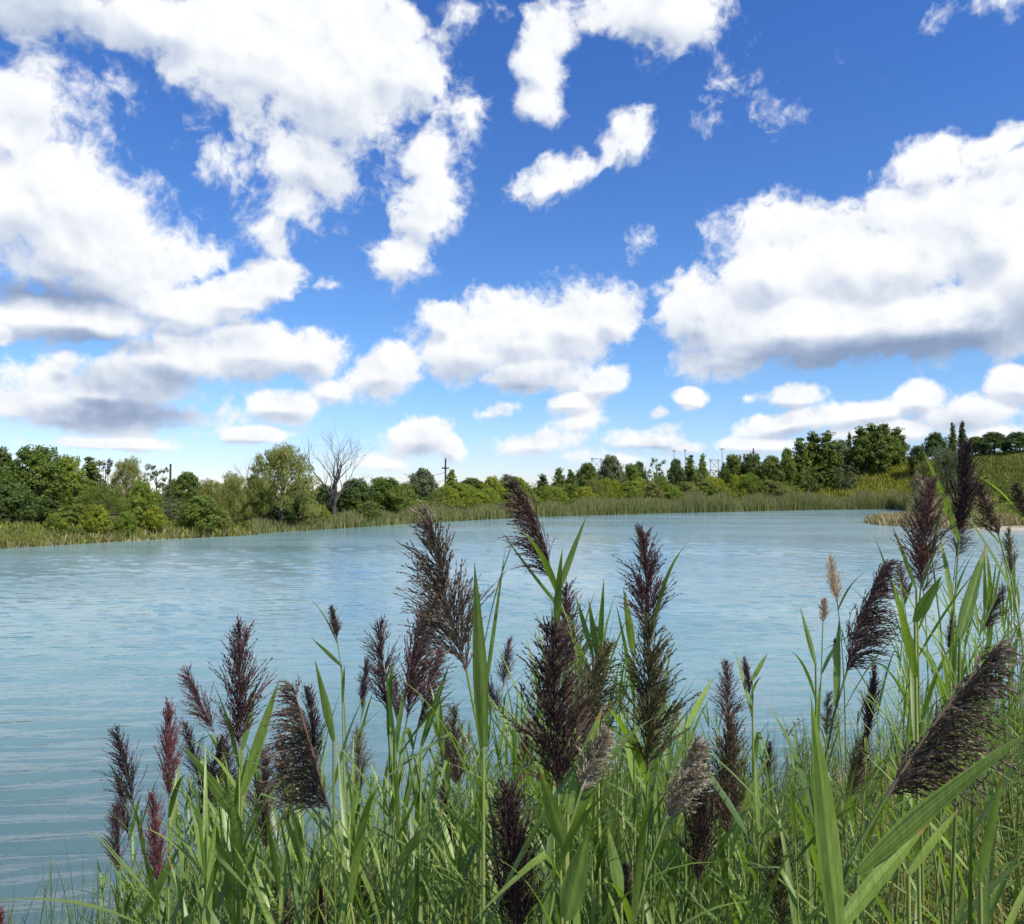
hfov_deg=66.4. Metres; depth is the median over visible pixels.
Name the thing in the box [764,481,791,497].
shrub
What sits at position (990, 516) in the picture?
plumed reed
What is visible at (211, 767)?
plumed reed
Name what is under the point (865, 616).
plumed reed
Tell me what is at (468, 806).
green reed
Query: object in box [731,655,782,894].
plumed reed
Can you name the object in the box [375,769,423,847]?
green reed
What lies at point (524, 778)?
green reed
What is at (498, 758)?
green reed
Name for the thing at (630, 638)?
broad leaved reed
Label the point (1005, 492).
shrub
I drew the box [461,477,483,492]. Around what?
broadleaf tree
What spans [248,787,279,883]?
green reed
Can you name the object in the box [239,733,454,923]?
green reed
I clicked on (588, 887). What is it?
green reed
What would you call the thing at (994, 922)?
bank grass
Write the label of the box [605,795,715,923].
green reed
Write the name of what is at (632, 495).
shrub
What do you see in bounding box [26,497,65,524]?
broadleaf tree
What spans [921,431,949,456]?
broadleaf tree
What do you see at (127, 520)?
shrub
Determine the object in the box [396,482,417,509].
broadleaf tree
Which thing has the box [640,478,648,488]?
shrub
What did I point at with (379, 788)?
green reed
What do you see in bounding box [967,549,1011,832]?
green reed
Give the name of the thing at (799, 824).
green reed
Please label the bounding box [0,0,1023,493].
sky
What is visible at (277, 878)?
green reed
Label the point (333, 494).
dead tree
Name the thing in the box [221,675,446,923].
plumed reed
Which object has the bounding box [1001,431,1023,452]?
broadleaf tree
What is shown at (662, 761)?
green reed
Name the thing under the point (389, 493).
broadleaf tree
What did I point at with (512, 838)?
plumed reed
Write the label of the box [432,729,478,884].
green reed
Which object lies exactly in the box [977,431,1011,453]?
broadleaf tree
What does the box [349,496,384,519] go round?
shrub
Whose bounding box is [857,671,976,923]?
green reed
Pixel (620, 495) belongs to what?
shrub
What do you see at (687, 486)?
shrub
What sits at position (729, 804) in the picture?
green reed
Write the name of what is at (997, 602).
plumed reed
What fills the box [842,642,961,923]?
green reed
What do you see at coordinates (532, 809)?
green reed
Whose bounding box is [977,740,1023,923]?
weed plant
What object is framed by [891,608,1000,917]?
green reed
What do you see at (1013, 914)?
green reed
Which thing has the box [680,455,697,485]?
poplar tree
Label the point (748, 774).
green reed
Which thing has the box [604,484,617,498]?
shrub
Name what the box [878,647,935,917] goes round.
green reed
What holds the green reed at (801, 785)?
on the ground at (1015, 526)
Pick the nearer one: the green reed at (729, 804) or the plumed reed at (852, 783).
the green reed at (729, 804)
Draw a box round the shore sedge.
[3,670,1023,923]
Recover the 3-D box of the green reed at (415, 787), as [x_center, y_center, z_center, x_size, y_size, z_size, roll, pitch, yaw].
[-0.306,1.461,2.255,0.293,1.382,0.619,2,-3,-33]
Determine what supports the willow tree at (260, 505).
on the ground at (1015, 526)
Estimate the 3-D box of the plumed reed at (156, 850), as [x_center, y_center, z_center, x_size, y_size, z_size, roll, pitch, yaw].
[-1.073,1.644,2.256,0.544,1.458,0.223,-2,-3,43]
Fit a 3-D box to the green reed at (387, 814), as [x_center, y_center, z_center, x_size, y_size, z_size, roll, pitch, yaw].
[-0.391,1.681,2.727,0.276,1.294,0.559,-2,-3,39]
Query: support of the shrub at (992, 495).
on the ground at (1015, 526)
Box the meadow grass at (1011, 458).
[0,449,1023,547]
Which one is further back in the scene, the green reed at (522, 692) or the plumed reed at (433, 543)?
the green reed at (522, 692)
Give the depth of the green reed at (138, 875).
3.22 m
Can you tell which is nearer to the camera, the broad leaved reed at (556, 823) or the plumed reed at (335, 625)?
the broad leaved reed at (556, 823)
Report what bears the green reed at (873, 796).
on the ground at (1015, 526)
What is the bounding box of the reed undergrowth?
[94,634,1023,923]
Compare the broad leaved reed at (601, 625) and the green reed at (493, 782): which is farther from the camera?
the green reed at (493, 782)
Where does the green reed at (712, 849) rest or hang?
on the ground at (1015, 526)
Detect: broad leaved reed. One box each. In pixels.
[137,679,295,922]
[138,843,181,923]
[163,686,283,906]
[182,744,294,923]
[279,661,388,923]
[312,639,383,897]
[383,562,575,923]
[385,547,546,923]
[387,664,449,923]
[395,808,445,923]
[435,796,501,923]
[471,706,679,923]
[499,768,660,923]
[500,516,586,923]
[502,532,614,921]
[522,581,645,922]
[560,832,588,923]
[570,592,638,923]
[577,598,625,923]
[607,826,623,923]
[616,588,676,923]
[625,677,749,923]
[704,647,772,917]
[790,608,820,893]
[811,699,843,923]
[840,526,1015,923]
[842,804,962,923]
[844,546,1023,923]
[844,823,929,923]
[853,735,1023,923]
[892,576,941,923]
[977,774,1003,923]
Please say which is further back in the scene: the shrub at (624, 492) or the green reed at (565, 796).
the shrub at (624, 492)
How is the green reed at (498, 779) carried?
on the ground at (1015, 526)
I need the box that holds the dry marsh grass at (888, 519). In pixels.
[0,490,1023,547]
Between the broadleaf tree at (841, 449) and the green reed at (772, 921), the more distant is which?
the broadleaf tree at (841, 449)
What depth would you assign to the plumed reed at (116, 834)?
3.22 m
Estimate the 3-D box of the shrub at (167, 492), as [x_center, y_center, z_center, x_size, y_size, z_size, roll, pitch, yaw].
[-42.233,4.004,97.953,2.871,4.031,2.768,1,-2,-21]
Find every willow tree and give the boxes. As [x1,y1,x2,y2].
[108,455,147,504]
[195,477,227,512]
[212,470,251,521]
[235,477,285,518]
[237,441,326,523]
[909,458,940,497]
[921,444,971,496]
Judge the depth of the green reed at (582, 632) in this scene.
2.59 m
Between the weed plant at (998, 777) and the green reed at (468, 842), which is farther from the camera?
the weed plant at (998, 777)
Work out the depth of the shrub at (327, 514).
71.21 m
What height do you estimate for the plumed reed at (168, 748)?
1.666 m
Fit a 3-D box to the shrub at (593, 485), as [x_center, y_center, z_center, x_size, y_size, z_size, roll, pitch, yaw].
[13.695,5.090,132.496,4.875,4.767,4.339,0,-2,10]
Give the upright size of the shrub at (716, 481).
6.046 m
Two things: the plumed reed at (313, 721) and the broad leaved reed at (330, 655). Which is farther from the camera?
the broad leaved reed at (330, 655)
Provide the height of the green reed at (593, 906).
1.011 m
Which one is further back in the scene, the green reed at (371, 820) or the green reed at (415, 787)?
the green reed at (371, 820)
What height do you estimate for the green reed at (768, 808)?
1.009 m
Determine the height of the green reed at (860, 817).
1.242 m
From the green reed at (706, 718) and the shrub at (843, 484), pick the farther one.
the shrub at (843, 484)
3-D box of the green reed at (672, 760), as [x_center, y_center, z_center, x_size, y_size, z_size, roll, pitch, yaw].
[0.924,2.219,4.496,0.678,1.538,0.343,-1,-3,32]
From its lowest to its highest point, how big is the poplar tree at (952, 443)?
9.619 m
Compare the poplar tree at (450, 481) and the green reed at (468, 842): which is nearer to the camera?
the green reed at (468, 842)
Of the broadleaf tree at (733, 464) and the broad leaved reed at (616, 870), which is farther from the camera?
the broadleaf tree at (733, 464)
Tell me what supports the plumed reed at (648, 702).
on the ground at (1015, 526)
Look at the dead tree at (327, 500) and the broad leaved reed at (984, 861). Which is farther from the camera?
the dead tree at (327, 500)
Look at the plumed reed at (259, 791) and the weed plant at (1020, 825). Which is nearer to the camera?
the plumed reed at (259, 791)
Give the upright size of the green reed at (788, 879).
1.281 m
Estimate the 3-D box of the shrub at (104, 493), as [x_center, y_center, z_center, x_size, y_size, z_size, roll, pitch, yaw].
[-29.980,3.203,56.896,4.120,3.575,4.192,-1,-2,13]
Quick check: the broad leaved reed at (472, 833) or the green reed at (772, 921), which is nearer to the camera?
the broad leaved reed at (472, 833)
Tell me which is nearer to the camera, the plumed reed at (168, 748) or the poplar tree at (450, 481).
the plumed reed at (168, 748)
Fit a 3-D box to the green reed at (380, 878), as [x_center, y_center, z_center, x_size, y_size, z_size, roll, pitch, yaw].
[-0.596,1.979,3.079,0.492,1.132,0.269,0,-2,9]
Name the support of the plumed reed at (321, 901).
on the ground at (1015, 526)
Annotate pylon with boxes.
[709,459,719,475]
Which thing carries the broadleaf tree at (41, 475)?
on the ground at (1015, 526)
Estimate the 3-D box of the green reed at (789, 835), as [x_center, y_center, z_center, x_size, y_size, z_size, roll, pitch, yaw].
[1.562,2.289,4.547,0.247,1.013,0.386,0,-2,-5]
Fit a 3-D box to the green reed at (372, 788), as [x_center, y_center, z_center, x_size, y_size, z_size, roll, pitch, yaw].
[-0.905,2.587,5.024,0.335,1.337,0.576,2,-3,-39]
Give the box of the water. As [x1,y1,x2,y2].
[0,509,1023,923]
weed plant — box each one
[774,702,853,837]
[963,586,1023,878]
[968,700,1023,923]
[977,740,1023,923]
[979,717,1023,865]
[983,680,1023,918]
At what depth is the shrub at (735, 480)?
160.76 m
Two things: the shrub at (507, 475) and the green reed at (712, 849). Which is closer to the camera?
the green reed at (712, 849)
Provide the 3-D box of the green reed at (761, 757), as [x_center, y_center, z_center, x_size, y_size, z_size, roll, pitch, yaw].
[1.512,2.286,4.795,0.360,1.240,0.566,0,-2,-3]
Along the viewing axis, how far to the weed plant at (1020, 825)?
3.52 m
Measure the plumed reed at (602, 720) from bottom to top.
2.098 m
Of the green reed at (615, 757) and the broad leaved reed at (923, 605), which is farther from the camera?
the green reed at (615, 757)
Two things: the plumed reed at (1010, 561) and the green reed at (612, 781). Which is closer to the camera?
the green reed at (612, 781)
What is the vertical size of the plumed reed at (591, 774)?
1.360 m
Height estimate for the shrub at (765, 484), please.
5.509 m
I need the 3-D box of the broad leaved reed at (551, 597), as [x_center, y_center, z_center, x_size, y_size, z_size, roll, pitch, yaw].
[0.116,1.093,1.986,0.377,1.843,0.167,-1,-3,25]
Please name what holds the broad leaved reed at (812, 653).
on the ground at (1015, 526)
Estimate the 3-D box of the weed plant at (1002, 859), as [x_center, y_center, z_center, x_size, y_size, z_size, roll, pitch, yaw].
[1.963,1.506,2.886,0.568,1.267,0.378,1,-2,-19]
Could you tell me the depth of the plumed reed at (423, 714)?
2.64 m
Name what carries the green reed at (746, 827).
on the ground at (1015, 526)
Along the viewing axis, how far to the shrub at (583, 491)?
122.47 m
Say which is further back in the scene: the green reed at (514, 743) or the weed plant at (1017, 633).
the weed plant at (1017, 633)
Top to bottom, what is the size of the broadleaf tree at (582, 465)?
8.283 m
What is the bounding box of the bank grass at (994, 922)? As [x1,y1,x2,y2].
[678,761,1023,923]
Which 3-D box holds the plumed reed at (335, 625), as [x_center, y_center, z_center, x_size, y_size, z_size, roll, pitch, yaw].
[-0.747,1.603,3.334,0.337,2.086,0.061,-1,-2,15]
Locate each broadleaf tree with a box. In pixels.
[0,443,73,505]
[0,446,16,514]
[0,482,45,522]
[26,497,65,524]
[40,454,93,507]
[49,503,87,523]
[122,480,159,526]
[171,470,201,502]
[172,494,223,530]
[261,503,299,523]
[279,482,316,519]
[312,486,337,512]
[336,477,374,511]
[363,476,413,511]
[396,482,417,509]
[407,467,439,498]
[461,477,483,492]
[480,476,504,503]
[501,476,533,492]
[578,463,598,488]
[596,454,625,488]
[621,463,642,481]
[636,461,647,481]
[666,458,686,486]
[719,453,745,486]
[738,452,763,483]
[757,455,785,483]
[777,447,797,487]
[831,439,853,470]
[847,435,883,472]
[879,434,906,465]
[907,445,929,473]
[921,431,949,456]
[961,436,988,454]
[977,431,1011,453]
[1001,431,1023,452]
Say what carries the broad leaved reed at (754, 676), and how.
on the ground at (1015, 526)
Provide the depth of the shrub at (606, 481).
135.19 m
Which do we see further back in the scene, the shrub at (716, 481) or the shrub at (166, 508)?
the shrub at (716, 481)
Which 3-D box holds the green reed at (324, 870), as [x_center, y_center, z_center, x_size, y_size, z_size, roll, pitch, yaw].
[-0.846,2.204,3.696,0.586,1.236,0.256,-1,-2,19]
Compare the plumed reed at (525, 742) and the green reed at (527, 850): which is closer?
the green reed at (527, 850)
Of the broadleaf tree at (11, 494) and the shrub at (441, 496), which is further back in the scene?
the shrub at (441, 496)
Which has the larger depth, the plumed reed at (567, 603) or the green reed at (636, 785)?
the green reed at (636, 785)
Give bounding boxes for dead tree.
[230,453,272,484]
[296,419,375,514]
[320,448,348,509]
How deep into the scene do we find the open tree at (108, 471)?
65.90 m
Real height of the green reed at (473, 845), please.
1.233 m
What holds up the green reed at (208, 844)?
on the ground at (1015, 526)
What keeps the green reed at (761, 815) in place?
on the ground at (1015, 526)
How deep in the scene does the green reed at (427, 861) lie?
2.69 m
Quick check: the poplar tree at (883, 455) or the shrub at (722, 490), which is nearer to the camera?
the shrub at (722, 490)
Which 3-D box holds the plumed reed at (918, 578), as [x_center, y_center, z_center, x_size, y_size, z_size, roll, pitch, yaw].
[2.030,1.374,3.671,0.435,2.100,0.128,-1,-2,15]
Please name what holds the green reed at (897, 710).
on the ground at (1015, 526)
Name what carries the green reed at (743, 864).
on the ground at (1015, 526)
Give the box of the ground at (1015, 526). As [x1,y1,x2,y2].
[1,460,1023,921]
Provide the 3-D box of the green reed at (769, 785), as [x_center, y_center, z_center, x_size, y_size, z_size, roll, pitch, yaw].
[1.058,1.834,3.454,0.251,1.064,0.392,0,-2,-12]
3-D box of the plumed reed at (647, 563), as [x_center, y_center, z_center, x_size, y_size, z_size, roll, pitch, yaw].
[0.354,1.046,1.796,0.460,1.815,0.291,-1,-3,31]
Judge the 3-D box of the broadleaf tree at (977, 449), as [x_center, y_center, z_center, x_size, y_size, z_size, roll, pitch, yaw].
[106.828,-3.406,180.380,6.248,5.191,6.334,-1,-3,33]
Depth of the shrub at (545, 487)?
121.83 m
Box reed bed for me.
[245,487,916,534]
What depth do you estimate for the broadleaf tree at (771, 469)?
180.72 m
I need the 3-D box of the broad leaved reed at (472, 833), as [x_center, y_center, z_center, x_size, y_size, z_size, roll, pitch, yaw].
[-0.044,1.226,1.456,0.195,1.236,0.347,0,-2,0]
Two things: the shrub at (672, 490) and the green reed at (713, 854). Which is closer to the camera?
the green reed at (713, 854)
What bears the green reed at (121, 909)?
on the ground at (1015, 526)
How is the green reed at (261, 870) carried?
on the ground at (1015, 526)
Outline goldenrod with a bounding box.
[609,459,915,498]
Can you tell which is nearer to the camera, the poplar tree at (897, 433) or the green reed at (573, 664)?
the green reed at (573, 664)
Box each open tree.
[95,457,118,505]
[143,463,172,496]
[648,457,666,482]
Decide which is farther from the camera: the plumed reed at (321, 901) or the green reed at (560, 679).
the green reed at (560, 679)
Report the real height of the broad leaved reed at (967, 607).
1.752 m
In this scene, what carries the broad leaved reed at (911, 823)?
on the ground at (1015, 526)
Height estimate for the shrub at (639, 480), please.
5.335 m
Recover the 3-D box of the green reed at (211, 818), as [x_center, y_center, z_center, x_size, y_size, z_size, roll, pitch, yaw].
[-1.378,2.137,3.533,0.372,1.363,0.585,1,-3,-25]
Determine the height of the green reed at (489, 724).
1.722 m
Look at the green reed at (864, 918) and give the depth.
1.77 m
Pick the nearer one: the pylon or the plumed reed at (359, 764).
the plumed reed at (359, 764)
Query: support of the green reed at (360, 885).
on the ground at (1015, 526)
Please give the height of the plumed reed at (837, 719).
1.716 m
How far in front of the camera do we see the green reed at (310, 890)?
2.63 m
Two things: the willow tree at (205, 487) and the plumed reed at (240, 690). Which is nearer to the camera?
the plumed reed at (240, 690)
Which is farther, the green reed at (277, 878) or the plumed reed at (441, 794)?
the plumed reed at (441, 794)
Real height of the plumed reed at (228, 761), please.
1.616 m
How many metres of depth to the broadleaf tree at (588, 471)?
159.41 m
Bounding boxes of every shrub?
[3,527,23,534]
[42,512,68,531]
[60,526,76,533]
[69,482,128,520]
[72,525,94,534]
[78,504,112,532]
[109,525,124,535]
[112,511,138,534]
[140,505,168,531]
[152,491,165,505]
[157,495,184,520]
[163,478,183,504]
[164,498,187,509]
[212,510,233,528]
[230,518,251,528]
[313,505,330,521]
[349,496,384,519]
[400,500,427,509]
[415,495,435,503]
[425,488,453,505]
[429,485,459,499]
[430,498,452,507]
[444,488,459,505]
[444,499,469,509]
[455,483,477,500]
[457,494,483,508]
[467,492,491,505]
[478,487,500,504]
[499,474,511,487]
[499,492,516,502]
[522,493,543,503]
[531,490,546,502]
[537,484,550,493]
[540,485,571,503]
[560,483,569,490]
[564,484,579,501]
[571,486,595,500]
[573,471,582,487]
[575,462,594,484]
[584,479,604,498]
[593,490,608,499]
[598,477,614,498]
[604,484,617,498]
[609,479,621,496]
[614,489,625,499]
[616,486,632,497]
[618,480,643,497]
[627,487,644,499]
[635,477,645,492]
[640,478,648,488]
[643,482,665,498]
[651,475,668,490]
[661,484,683,499]
[676,481,702,494]
[691,473,703,485]
[695,480,718,496]
[704,476,730,494]
[716,484,727,497]
[726,483,738,497]
[727,474,741,496]
[734,474,749,496]
[734,489,748,499]
[737,472,761,496]
[757,479,778,496]
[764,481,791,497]
[787,482,804,491]
[795,460,824,493]
[831,461,860,490]
[972,473,997,499]
[995,476,1023,503]
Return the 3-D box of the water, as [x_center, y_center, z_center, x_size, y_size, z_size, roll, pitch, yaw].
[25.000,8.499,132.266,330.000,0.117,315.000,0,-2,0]
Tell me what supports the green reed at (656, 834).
on the ground at (1015, 526)
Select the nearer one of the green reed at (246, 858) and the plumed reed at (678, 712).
the green reed at (246, 858)
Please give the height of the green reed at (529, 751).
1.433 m
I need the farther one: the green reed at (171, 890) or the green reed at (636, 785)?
the green reed at (636, 785)
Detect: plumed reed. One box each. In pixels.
[0,903,13,923]
[77,724,155,923]
[99,799,145,922]
[106,776,148,911]
[119,697,188,923]
[132,732,231,923]
[136,785,180,923]
[171,616,342,923]
[175,663,260,922]
[175,717,204,827]
[203,732,243,797]
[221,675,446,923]
[242,744,322,920]
[248,724,373,923]
[250,684,387,907]
[259,878,301,923]
[278,872,358,923]
[307,596,371,882]
[316,595,479,923]
[323,658,394,915]
[324,725,408,923]
[337,614,421,923]
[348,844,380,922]
[365,500,597,923]
[377,646,471,903]
[381,677,413,870]
[417,636,694,923]
[423,700,497,922]
[430,781,490,923]
[432,718,496,914]
[465,772,594,923]
[468,608,710,923]
[470,674,526,805]
[470,716,556,917]
[486,635,536,808]
[493,578,599,923]
[498,474,658,923]
[542,717,654,923]
[564,522,778,923]
[586,624,642,872]
[600,611,701,923]
[612,751,798,923]
[613,859,666,923]
[634,734,749,923]
[659,700,684,859]
[687,807,878,923]
[704,709,809,923]
[706,657,772,899]
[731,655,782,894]
[747,741,808,867]
[763,557,936,923]
[807,691,856,836]
[817,472,1020,923]
[819,596,840,732]
[819,726,885,886]
[823,552,866,905]
[824,637,1023,923]
[831,638,850,892]
[852,663,893,923]
[886,437,986,923]
[888,689,927,882]
[889,562,914,852]
[896,536,963,922]
[901,614,974,879]
[909,470,960,906]
[910,521,979,805]
[920,482,1023,665]
[949,583,1009,880]
[969,527,1023,805]
[980,479,1023,835]
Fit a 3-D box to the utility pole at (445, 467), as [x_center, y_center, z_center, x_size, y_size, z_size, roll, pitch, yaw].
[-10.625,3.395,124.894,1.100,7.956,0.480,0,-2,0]
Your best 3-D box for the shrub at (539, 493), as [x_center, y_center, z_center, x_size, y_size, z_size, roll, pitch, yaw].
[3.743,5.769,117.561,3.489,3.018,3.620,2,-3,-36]
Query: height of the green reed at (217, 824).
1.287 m
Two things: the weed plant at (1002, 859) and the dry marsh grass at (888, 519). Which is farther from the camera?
the dry marsh grass at (888, 519)
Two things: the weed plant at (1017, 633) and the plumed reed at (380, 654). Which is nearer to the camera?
the plumed reed at (380, 654)
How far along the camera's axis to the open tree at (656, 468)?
181.97 m
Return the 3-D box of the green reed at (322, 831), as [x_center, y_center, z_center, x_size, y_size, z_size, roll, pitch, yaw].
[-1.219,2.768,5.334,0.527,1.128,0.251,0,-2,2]
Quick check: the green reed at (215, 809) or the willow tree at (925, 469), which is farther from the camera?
the willow tree at (925, 469)
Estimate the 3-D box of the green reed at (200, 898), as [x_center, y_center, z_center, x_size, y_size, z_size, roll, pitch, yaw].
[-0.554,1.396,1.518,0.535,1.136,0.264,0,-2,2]
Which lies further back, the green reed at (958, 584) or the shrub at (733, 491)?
the shrub at (733, 491)
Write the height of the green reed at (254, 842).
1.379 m
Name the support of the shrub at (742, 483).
on the ground at (1015, 526)
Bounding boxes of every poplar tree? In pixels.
[77,455,113,507]
[441,469,460,497]
[534,473,550,490]
[550,467,565,487]
[565,469,577,485]
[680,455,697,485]
[697,453,709,480]
[788,437,815,489]
[805,431,831,481]
[811,430,842,484]
[846,426,870,469]
[847,431,852,451]
[864,423,877,437]
[865,424,892,473]
[880,424,891,437]
[889,426,911,464]
[948,422,957,454]
[957,420,966,448]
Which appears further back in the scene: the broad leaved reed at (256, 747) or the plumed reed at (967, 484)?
the plumed reed at (967, 484)
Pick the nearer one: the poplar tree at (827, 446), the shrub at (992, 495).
the shrub at (992, 495)
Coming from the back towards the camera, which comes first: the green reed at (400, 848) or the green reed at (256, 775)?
the green reed at (256, 775)
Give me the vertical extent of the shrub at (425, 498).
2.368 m
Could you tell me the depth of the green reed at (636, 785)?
4.14 m
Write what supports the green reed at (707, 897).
on the ground at (1015, 526)
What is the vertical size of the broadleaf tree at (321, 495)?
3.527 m
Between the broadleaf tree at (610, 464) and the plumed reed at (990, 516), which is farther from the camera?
the broadleaf tree at (610, 464)
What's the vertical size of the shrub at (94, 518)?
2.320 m
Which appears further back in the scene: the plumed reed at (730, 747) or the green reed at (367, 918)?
the green reed at (367, 918)
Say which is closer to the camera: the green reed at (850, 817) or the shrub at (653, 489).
the green reed at (850, 817)
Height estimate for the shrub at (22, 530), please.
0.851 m
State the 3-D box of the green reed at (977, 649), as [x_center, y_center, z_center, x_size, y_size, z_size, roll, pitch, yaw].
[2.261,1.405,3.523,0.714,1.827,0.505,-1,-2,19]
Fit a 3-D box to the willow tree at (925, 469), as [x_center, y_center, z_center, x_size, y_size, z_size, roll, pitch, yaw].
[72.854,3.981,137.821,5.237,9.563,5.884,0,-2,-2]
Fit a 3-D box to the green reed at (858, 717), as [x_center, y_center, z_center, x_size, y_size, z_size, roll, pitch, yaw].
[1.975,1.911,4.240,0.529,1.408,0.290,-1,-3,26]
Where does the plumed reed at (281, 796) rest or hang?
on the ground at (1015, 526)
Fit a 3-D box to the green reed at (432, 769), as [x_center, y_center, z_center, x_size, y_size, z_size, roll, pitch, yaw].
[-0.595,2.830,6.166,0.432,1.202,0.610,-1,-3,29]
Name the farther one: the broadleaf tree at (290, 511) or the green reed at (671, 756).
the broadleaf tree at (290, 511)
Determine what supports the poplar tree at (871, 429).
on the ground at (1015, 526)
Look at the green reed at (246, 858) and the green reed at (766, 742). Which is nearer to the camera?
the green reed at (246, 858)
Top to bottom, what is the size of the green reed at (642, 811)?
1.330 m
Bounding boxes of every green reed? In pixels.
[0,796,238,923]
[57,856,141,923]
[69,861,123,923]
[89,827,192,923]
[92,867,130,923]
[96,839,195,923]
[101,819,189,923]
[102,778,198,922]
[112,835,208,923]
[113,864,140,923]
[126,742,257,923]
[131,907,239,923]
[146,760,320,923]
[147,774,222,923]
[158,749,248,923]
[159,779,202,909]
[159,813,300,923]
[162,852,335,923]
[164,812,193,923]
[166,772,272,923]
[173,775,200,889]
[179,768,213,923]
[185,865,200,922]
[186,817,213,892]
[188,875,212,920]
[191,863,201,923]
[194,805,280,923]
[198,852,269,910]
[200,786,282,923]
[203,799,259,920]
[214,741,257,921]
[216,816,314,923]
[218,852,305,921]
[220,738,344,923]
[222,764,268,914]
[223,781,293,923]
[231,769,354,923]
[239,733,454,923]
[244,836,296,923]
[245,777,273,905]
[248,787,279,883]
[249,737,356,923]
[251,740,375,923]
[269,806,391,923]
[271,787,338,901]
[287,868,329,923]
[295,806,398,923]
[304,728,332,843]
[304,810,370,921]
[304,849,384,920]
[310,800,339,893]
[313,737,385,922]
[317,739,492,923]
[319,851,341,911]
[328,758,404,922]
[331,864,381,920]
[333,751,466,923]
[338,791,434,923]
[340,828,425,923]
[345,755,410,904]
[345,758,460,923]
[348,775,427,923]
[357,763,422,897]
[357,863,399,912]
[360,764,409,871]
[367,827,399,923]
[373,721,466,923]
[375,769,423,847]
[378,769,529,923]
[386,847,462,923]
[396,681,509,923]
[406,834,465,923]
[408,707,537,923]
[412,782,468,923]
[413,706,494,920]
[414,710,485,889]
[422,694,535,922]
[422,748,453,831]
[422,761,463,918]
[424,695,533,922]
[424,703,506,898]
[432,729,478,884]
[443,715,487,887]
[444,633,622,923]
[446,710,531,919]
[456,759,496,863]
[464,697,498,851]
[464,718,478,827]
[467,731,645,923]
[468,748,545,920]
[469,680,546,914]
[471,595,663,923]
[476,829,589,923]
[477,794,540,923]
[478,677,530,884]
[486,698,630,923]
[487,713,566,920]
[487,738,510,834]
[489,633,584,915]
[490,697,522,780]
[492,712,592,885]
[493,711,558,843]
[496,684,535,778]
[499,703,587,918]
[502,687,544,883]
[518,624,584,807]
[520,723,557,912]
[526,756,649,923]
[528,616,665,923]
[528,727,624,923]
[529,681,646,919]
[529,854,655,923]
[531,764,657,923]
[535,616,609,863]
[536,640,588,922]
[541,676,626,887]
[562,632,630,901]
[568,713,639,861]
[570,710,693,922]
[583,668,723,923]
[588,765,668,923]
[590,726,731,913]
[604,640,642,865]
[604,649,649,860]
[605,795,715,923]
[606,650,699,912]
[607,698,707,904]
[611,664,668,813]
[615,708,703,911]
[620,697,729,922]
[627,712,725,910]
[628,724,713,860]
[631,675,681,894]
[633,816,712,923]
[642,731,796,923]
[644,831,738,923]
[649,861,733,923]
[649,899,669,923]
[654,730,846,923]
[655,690,701,923]
[657,699,688,839]
[658,708,719,923]
[662,755,751,921]
[677,819,755,922]
[681,754,947,923]
[687,704,725,918]
[693,734,742,909]
[698,706,751,837]
[702,817,814,923]
[703,792,720,923]
[707,734,764,837]
[708,708,751,837]
[708,848,752,923]
[714,758,764,872]
[717,761,774,923]
[717,798,877,923]
[720,829,814,923]
[720,838,757,915]
[721,775,807,923]
[722,790,805,923]
[729,754,785,886]
[731,769,761,893]
[736,796,803,921]
[739,744,789,892]
[740,782,773,886]
[744,759,789,844]
[747,728,789,840]
[751,733,853,919]
[763,714,829,907]
[764,748,870,923]
[769,724,859,923]
[769,897,819,923]
[772,805,807,867]
[775,764,860,864]
[782,789,968,923]
[784,767,799,856]
[785,736,811,838]
[791,837,912,923]
[799,796,872,867]
[802,744,893,918]
[805,766,924,923]
[818,574,1023,923]
[820,792,909,919]
[828,749,844,826]
[831,692,930,907]
[834,783,890,894]
[839,738,900,913]
[839,755,901,898]
[841,787,888,901]
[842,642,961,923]
[842,825,927,923]
[846,678,953,923]
[850,679,967,923]
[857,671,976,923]
[859,623,1023,923]
[871,794,915,911]
[873,637,936,820]
[873,735,981,923]
[877,673,938,822]
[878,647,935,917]
[883,596,1022,923]
[886,650,930,801]
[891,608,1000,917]
[892,639,1023,923]
[926,552,1018,845]
[929,577,1023,913]
[931,546,998,920]
[931,653,1001,885]
[932,600,997,859]
[956,616,1023,903]
[961,594,1023,872]
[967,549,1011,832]
[971,608,1010,790]
[986,575,1023,805]
[989,567,1023,761]
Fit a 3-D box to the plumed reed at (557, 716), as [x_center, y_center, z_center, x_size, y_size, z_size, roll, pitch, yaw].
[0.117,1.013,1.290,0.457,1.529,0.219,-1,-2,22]
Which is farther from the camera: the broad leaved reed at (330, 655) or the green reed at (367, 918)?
the broad leaved reed at (330, 655)
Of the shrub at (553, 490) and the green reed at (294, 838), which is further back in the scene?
the shrub at (553, 490)
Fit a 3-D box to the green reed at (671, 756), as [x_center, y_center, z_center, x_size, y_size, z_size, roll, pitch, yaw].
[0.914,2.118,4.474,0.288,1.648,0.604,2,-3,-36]
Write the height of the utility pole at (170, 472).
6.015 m
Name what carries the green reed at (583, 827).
on the ground at (1015, 526)
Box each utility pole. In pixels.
[169,464,171,502]
[442,458,448,477]
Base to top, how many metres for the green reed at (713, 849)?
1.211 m
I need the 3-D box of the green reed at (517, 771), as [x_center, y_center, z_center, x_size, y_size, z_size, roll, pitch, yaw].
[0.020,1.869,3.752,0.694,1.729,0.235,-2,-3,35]
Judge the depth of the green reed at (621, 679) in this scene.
4.35 m
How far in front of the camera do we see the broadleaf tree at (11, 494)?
53.43 m
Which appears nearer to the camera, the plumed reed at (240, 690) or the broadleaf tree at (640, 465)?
the plumed reed at (240, 690)

